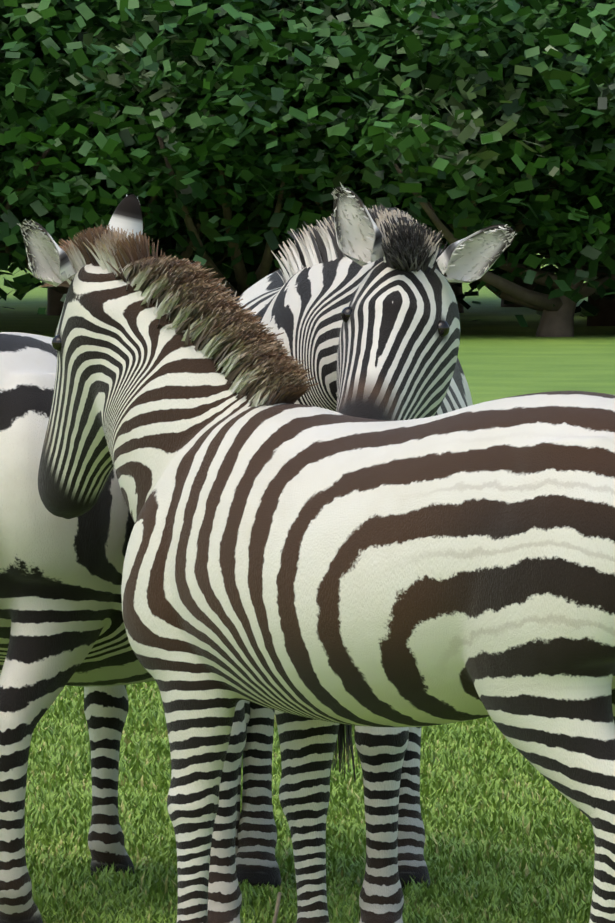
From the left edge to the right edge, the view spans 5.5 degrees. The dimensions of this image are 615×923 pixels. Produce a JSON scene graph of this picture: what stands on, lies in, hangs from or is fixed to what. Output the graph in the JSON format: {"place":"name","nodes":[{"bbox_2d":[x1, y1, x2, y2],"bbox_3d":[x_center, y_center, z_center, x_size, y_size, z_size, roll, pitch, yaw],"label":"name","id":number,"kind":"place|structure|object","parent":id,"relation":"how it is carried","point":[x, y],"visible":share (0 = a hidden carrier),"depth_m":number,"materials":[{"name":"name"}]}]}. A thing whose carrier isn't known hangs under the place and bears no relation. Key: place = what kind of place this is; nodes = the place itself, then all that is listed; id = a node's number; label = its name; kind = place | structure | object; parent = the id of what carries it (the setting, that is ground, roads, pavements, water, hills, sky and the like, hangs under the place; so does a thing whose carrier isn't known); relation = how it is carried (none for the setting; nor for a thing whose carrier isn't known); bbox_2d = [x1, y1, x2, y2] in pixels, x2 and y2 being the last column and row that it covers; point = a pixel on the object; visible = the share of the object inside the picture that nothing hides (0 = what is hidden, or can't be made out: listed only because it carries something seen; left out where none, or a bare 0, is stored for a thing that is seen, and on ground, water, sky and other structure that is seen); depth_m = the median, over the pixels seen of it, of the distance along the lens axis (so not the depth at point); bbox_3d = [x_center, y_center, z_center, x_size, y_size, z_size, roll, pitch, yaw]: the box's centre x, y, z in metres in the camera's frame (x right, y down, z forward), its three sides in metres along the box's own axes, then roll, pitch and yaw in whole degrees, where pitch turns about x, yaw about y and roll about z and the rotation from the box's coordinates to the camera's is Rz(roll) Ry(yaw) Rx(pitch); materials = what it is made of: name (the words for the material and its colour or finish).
{"place":"outdoors","nodes":[
{"label":"outdoors","id":0,"kind":"place"},
{"bbox_2d":[0,253,614,913],"bbox_3d":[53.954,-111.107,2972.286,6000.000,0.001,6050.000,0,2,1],"label":"ground","id":1,"kind":"structure","parent":0,"point":[502,353],"depth_m":75.48,"materials":[{"name":"green plant"}]},
{"bbox_2d":[47,288,63,315],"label":"tree","id":2,"kind":"object","parent":1,"relation":"on","point":[55,304],"depth_m":100.39,"materials":[{"name":"brown plant"}]},
{"bbox_2d":[0,0,144,334],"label":"tree","id":3,"kind":"object","parent":1,"relation":"on","point":[11,160],"visible":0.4,"depth_m":81.63,"materials":[{"name":"green plant"}]},
{"bbox_2d":[0,217,172,298],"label":"tree","id":4,"kind":"object","parent":1,"relation":"on","point":[32,276],"depth_m":90.76,"materials":[{"name":"green plant"}]},
{"bbox_2d":[0,281,249,922],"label":"zebra","id":5,"kind":"object","parent":1,"relation":"on","point":[62,625],"visible":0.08,"depth_m":13.45,"materials":[{"name":"black"}]},
{"bbox_2d":[0,0,410,294],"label":"tree","id":6,"kind":"object","parent":1,"relation":"on","point":[49,60],"visible":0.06,"depth_m":82.82,"materials":[{"name":"green plant"}]},
{"bbox_2d":[0,0,415,296],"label":"tree","id":7,"kind":"object","parent":1,"relation":"on","point":[86,17],"visible":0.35,"depth_m":80.93,"materials":[{"name":"green plant"}]},
{"bbox_2d":[0,0,478,313],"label":"tree","id":8,"kind":"object","parent":1,"relation":"on","point":[203,151],"visible":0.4,"depth_m":81.39,"materials":[{"name":"green plant"}]},
{"bbox_2d":[18,194,614,922],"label":"zebra","id":9,"kind":"object","parent":1,"relation":"on","point":[314,576],"visible":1,"depth_m":12.15},
{"bbox_2d":[98,0,614,293],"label":"tree","id":10,"kind":"object","parent":1,"relation":"on","point":[385,29],"visible":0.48,"depth_m":80.57,"materials":[{"name":"green plant"}]},
{"bbox_2d":[208,182,515,922],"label":"zebra","id":11,"kind":"object","parent":1,"relation":"on","point":[354,300],"visible":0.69,"depth_m":12.93,"materials":[{"name":"multicoloured"}]},
{"bbox_2d":[262,0,614,336],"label":"tree","id":12,"kind":"object","parent":1,"relation":"on","point":[555,308],"visible":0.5,"depth_m":80.71,"materials":[{"name":"green plant"}]},
{"bbox_2d":[313,0,580,320],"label":"tree","id":13,"kind":"object","parent":1,"relation":"on","point":[467,306],"depth_m":92.58,"materials":[{"name":"green plant"}]},
{"bbox_2d":[451,283,463,312],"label":"tree","id":14,"kind":"object","parent":1,"relation":"on","point":[457,290],"depth_m":103.20,"materials":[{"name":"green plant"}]},
{"bbox_2d":[355,0,614,315],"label":"tree","id":15,"kind":"object","parent":1,"relation":"on","point":[562,284],"visible":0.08,"depth_m":82.12,"materials":[{"name":"green plant"}]},
{"bbox_2d":[501,256,523,306],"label":"tree","id":16,"kind":"object","parent":1,"relation":"on","point":[508,305],"depth_m":109.95,"materials":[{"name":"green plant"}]},
{"bbox_2d":[478,1,614,290],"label":"tree","id":17,"kind":"object","parent":1,"relation":"on","point":[609,283],"visible":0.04,"depth_m":82.69,"materials":[{"name":"green plant"}]},
{"bbox_2d":[494,211,614,325],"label":"tree","id":18,"kind":"object","parent":1,"relation":"on","point":[605,316],"depth_m":90.61,"materials":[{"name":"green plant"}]},
{"bbox_2d":[25,681,594,922],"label":"turf grass","id":19,"kind":"structure","parent":0,"point":[522,800],"depth_m":15.55,"materials":[{"name":"green plant"}]},
{"bbox_2d":[272,892,281,922],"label":"twig","id":20,"kind":"object","parent":19,"relation":"on","point":[277,907],"visible":1,"depth_m":12.83,"materials":[{"name":"brown wood"}]}
]}

